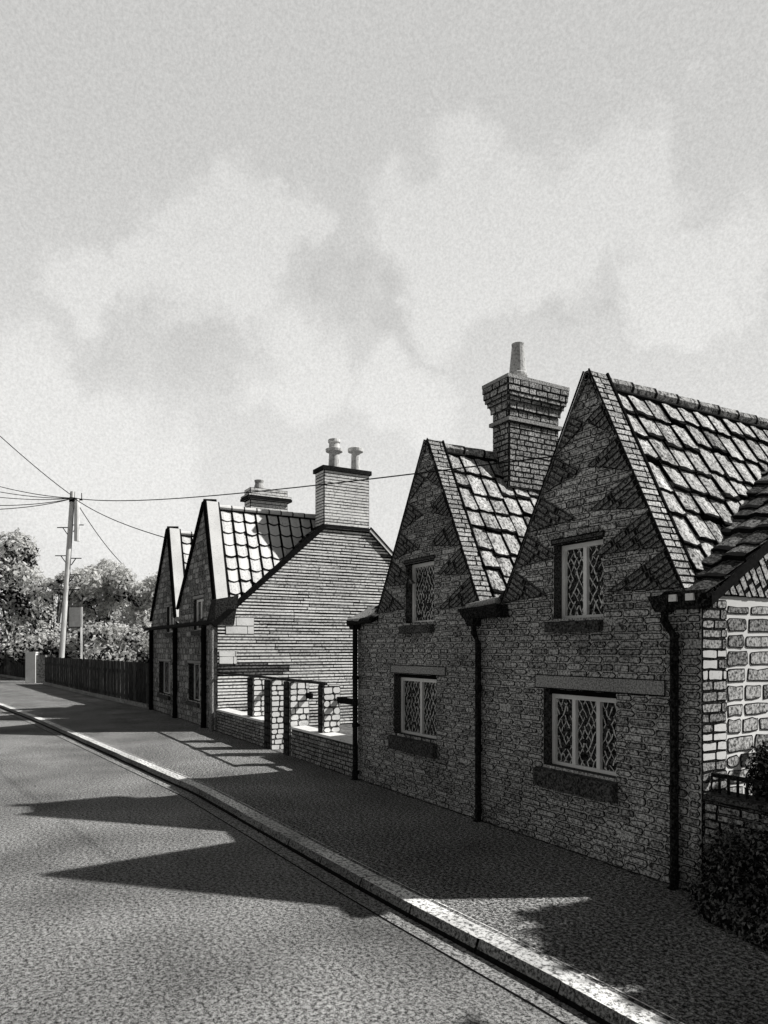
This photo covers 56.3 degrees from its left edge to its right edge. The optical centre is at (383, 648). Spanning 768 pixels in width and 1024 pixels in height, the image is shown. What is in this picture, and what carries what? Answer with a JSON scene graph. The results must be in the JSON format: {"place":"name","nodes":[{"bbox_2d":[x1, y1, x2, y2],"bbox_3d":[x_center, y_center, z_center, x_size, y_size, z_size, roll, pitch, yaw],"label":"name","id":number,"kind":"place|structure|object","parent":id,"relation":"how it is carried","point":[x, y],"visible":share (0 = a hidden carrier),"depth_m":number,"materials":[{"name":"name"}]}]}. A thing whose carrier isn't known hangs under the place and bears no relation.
{"place":"outdoors","nodes":[
{"label":"outdoors","id":0,"kind":"place"},
{"bbox_2d":[144,662,352,735],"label":"garden ground","id":1,"kind":"structure","parent":0,"point":[346,729],"depth_m":22.21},
{"bbox_2d":[0,653,24,679],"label":"board fence","id":2,"kind":"object","parent":1,"relation":"on","point":[8,669],"visible":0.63,"depth_m":60.06,"materials":[{"name":"wood"}]},
{"bbox_2d":[0,528,57,666],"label":"leafy tree","id":3,"kind":"object","parent":1,"relation":"on","point":[18,593],"visible":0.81,"depth_m":62.91,"materials":[{"name":"grey plant"}]},
{"bbox_2d":[1,629,91,664],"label":"leafy tree","id":4,"kind":"object","parent":1,"relation":"on","point":[43,643],"visible":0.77,"depth_m":56.15,"materials":[{"name":"grey plant"}]},
{"bbox_2d":[31,571,75,634],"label":"leafy tree","id":5,"kind":"object","parent":1,"relation":"on","point":[57,582],"visible":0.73,"depth_m":59.91,"materials":[{"name":"grey plant"}]},
{"bbox_2d":[53,491,82,657],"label":"telegraph pole","id":6,"kind":"object","parent":1,"relation":"on","point":[74,508],"visible":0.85,"depth_m":51.87,"materials":[{"name":"grey wood"}]},
{"bbox_2d":[0,497,59,499],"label":"overhead wire","id":7,"kind":"object","parent":6,"relation":"attached to","point":[32,499],"visible":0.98,"depth_m":47.79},
{"bbox_2d":[0,486,68,497],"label":"overhead wire","id":8,"kind":"object","parent":6,"relation":"attached to","point":[34,493],"visible":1,"depth_m":45.66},
{"bbox_2d":[0,436,69,493],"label":"overhead wire","id":9,"kind":"object","parent":6,"relation":"attached to","point":[34,466],"visible":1,"depth_m":39.17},
{"bbox_2d":[0,498,70,505],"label":"overhead wire","id":10,"kind":"object","parent":6,"relation":"attached to","point":[32,504],"visible":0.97,"depth_m":43.80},
{"bbox_2d":[1,492,69,498],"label":"overhead wire","id":11,"kind":"object","parent":6,"relation":"attached to","point":[36,496],"visible":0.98,"depth_m":46.80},
{"bbox_2d":[0,498,73,509],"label":"overhead wire","id":12,"kind":"object","parent":6,"relation":"attached to","point":[36,505],"visible":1,"depth_m":43.29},
{"bbox_2d":[80,508,120,562],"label":"overhead wire","id":13,"kind":"object","parent":6,"relation":"attached to","point":[98,535],"visible":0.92,"depth_m":56.54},
{"bbox_2d":[74,498,169,538],"bbox_3d":[-15.208,-7.464,39.291,0.054,6.867,29.279,0,0,-30],"label":"overhead wire","id":14,"kind":"object","parent":6,"relation":"attached to","point":[118,521],"visible":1,"depth_m":35.65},
{"bbox_2d":[75,455,557,500],"bbox_3d":[-10.149,-6.644,30.481,0.054,8.507,49.595,0,0,-30],"label":"overhead wire","id":15,"kind":"object","parent":6,"relation":"attached to","point":[338,482],"visible":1,"depth_m":13.89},
{"bbox_2d":[68,607,82,658],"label":"sign","id":16,"kind":"object","parent":1,"relation":"on","point":[75,617],"visible":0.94,"depth_m":49.96,"materials":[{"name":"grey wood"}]},
{"bbox_2d":[43,657,148,707],"bbox_3d":[-16.672,1.568,39.702,0.337,1.985,24.165,0,0,-35],"label":"board fence","id":17,"kind":"object","parent":1,"relation":"on","point":[125,682],"visible":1,"depth_m":35.82,"materials":[{"name":"wood"}]},
{"bbox_2d":[56,558,138,643],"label":"leafy tree","id":18,"kind":"object","parent":1,"relation":"on","point":[109,584],"visible":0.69,"depth_m":64.61,"materials":[{"name":"grey plant"}]},
{"bbox_2d":[71,620,148,662],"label":"leafy tree","id":19,"kind":"object","parent":1,"relation":"on","point":[132,645],"visible":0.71,"depth_m":55.39,"materials":[{"name":"grey plant"}]},
{"bbox_2d":[118,571,157,628],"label":"leafy tree","id":20,"kind":"object","parent":1,"relation":"on","point":[140,599],"visible":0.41,"depth_m":61.33,"materials":[{"name":"grey plant"}]},
{"bbox_2d":[144,438,392,731],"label":"brick cottage","id":21,"kind":"structure","parent":1,"relation":"on","point":[264,583],"depth_m":23.35,"materials":[{"name":"black brick"}]},
{"bbox_2d":[157,658,170,699],"bbox_3d":[-8.337,1.160,27.488,0.310,1.520,2.119,0,0,-30],"label":"window","id":22,"kind":"structure","parent":21,"relation":"in","point":[167,661],"depth_m":27.92,"materials":[{"name":"white paint"}]},
{"bbox_2d":[164,601,174,636],"bbox_3d":[-7.888,-1.075,26.626,0.230,1.290,1.340,0,0,-30],"label":"window","id":23,"kind":"structure","parent":21,"relation":"in","point":[172,621],"depth_m":26.93,"materials":[{"name":"white paint"}]},
{"bbox_2d":[186,660,200,707],"bbox_3d":[-6.237,1.160,23.836,0.310,1.520,1.668,0,0,-30],"label":"window","id":24,"kind":"structure","parent":21,"relation":"in","point":[197,663],"depth_m":24.13,"materials":[{"name":"white paint"}]},
{"bbox_2d":[191,594,203,634],"bbox_3d":[-6.005,-1.075,23.352,0.230,1.290,1.351,0,0,-30],"label":"window","id":25,"kind":"structure","parent":21,"relation":"in","point":[200,603],"depth_m":23.55,"materials":[{"name":"white paint"}]},
{"bbox_2d":[346,342,767,892],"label":"brick cottage","id":26,"kind":"structure","parent":1,"relation":"on","point":[567,648],"depth_m":8.98,"materials":[{"name":"black brick"}]},
{"bbox_2d":[399,555,434,632],"bbox_3d":[0.614,-0.871,11.882,0.270,1.238,0.974,0,0,-30],"label":"window","id":27,"kind":"structure","parent":26,"relation":"in","point":[423,573],"depth_m":12.00,"materials":[{"name":"white paint"}]},
{"bbox_2d":[388,665,446,758],"bbox_3d":[0.598,1.020,11.918,0.280,1.460,1.688,0,0,-30],"label":"window","id":28,"kind":"structure","parent":26,"relation":"in","point":[418,692],"depth_m":12.04,"materials":[{"name":"white paint"}]},
{"bbox_2d":[544,530,604,632],"bbox_3d":[2.389,-0.784,8.795,0.270,1.172,0.924,0,0,-30],"label":"window","id":29,"kind":"structure","parent":26,"relation":"in","point":[582,572],"depth_m":8.82,"materials":[{"name":"white paint"}]},
{"bbox_2d":[533,674,666,803],"bbox_3d":[2.542,1.055,8.539,0.280,1.430,2.035,0,0,-30],"label":"window","id":30,"kind":"structure","parent":26,"relation":"in","point":[583,723],"depth_m":8.77,"materials":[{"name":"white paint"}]},
{"bbox_2d":[743,739,767,797],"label":"garden shrub","id":31,"kind":"object","parent":1,"relation":"on","point":[761,767],"visible":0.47,"depth_m":7.16,"materials":[{"name":"grey plant"}]},
{"bbox_2d":[0,711,561,1023],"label":"road","id":32,"kind":"structure","parent":0,"point":[127,897],"depth_m":6.71,"materials":[{"name":"grey asphalt"}]},
{"bbox_2d":[0,708,598,1023],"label":"road channel","id":33,"kind":"object","parent":32,"relation":"on","point":[554,1008],"visible":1,"depth_m":6.96,"materials":[{"name":"black"}]},
{"bbox_2d":[0,702,683,1023],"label":"kerb","id":34,"kind":"structure","parent":32,"relation":"on","point":[594,999],"depth_m":6.75,"materials":[{"name":"black"}]},
{"bbox_2d":[18,651,584,998],"bbox_3d":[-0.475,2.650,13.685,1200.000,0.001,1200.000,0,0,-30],"label":"ground","id":35,"kind":"structure","parent":0,"point":[476,945],"depth_m":8.15,"materials":[{"name":"grey"}]},
{"bbox_2d":[0,676,767,1023],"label":"pavement","id":36,"kind":"structure","parent":0,"point":[660,946],"depth_m":8.10,"materials":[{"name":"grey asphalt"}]},
{"bbox_2d":[24,652,48,682],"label":"gatepost","id":37,"kind":"object","parent":36,"relation":"on","point":[34,667],"visible":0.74,"depth_m":51.37,"materials":[{"name":"grey concrete"}]},
{"bbox_2d":[216,708,263,746],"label":"garden wall","id":38,"kind":"structure","parent":36,"relation":"on","point":[242,725],"depth_m":19.68,"materials":[{"name":"black"}]},
{"bbox_2d":[247,677,264,715],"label":"stone pier","id":39,"kind":"structure","parent":38,"relation":"on","point":[255,696],"depth_m":19.11,"materials":[{"name":"white stone"}]},
{"bbox_2d":[264,679,283,748],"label":"stone pier","id":40,"kind":"structure","parent":36,"relation":"on","point":[273,713],"depth_m":17.76,"materials":[{"name":"black"}]},
{"bbox_2d":[283,681,308,755],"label":"stone pier","id":41,"kind":"structure","parent":36,"relation":"on","point":[295,706],"depth_m":16.74,"materials":[{"name":"black"}]},
{"bbox_2d":[306,693,312,698],"bbox_3d":[-1.743,1.110,16.732,0.050,0.130,0.320,0,0,-30],"label":"timber rail","id":42,"kind":"object","parent":41,"relation":"attached to","point":[309,695],"visible":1,"depth_m":16.66,"materials":[{"name":"black wood"}]},
{"bbox_2d":[291,725,352,776],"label":"garden wall","id":43,"kind":"structure","parent":36,"relation":"on","point":[330,750],"depth_m":15.04,"materials":[{"name":"black"}]},
{"bbox_2d":[318,684,340,732],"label":"stone pier","id":44,"kind":"structure","parent":43,"relation":"on","point":[328,712],"depth_m":15.33,"materials":[{"name":"black"}]},
{"bbox_2d":[220,672,326,684],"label":"timber beam","id":45,"kind":"structure","parent":44,"relation":"on","point":[286,679],"depth_m":17.50,"materials":[{"name":"black wood"}]},
{"bbox_2d":[337,697,352,704],"bbox_3d":[-0.571,1.110,14.694,0.050,0.130,1.726,0,0,-30],"label":"timber rail","id":46,"kind":"object","parent":44,"relation":"attached to","point":[344,700],"visible":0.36,"depth_m":15.06,"materials":[{"name":"black wood"}]},
{"bbox_2d":[681,817,767,950],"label":"ivy bush","id":47,"kind":"object","parent":36,"relation":"on","point":[716,889],"visible":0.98,"depth_m":6.52,"materials":[{"name":"black plant"}]},
{"bbox_2d":[702,790,767,902],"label":"garden wall","id":48,"kind":"structure","parent":36,"relation":"on","point":[722,808],"depth_m":6.98,"materials":[{"name":"black"}]},
{"bbox_2d":[712,772,767,801],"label":"railing","id":49,"kind":"object","parent":48,"relation":"on","point":[738,779],"visible":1,"depth_m":7.02,"materials":[{"name":"black metal"}]},
{"bbox_2d":[0,0,767,651],"label":"sky","id":50,"kind":"structure","parent":0,"point":[239,238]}
]}

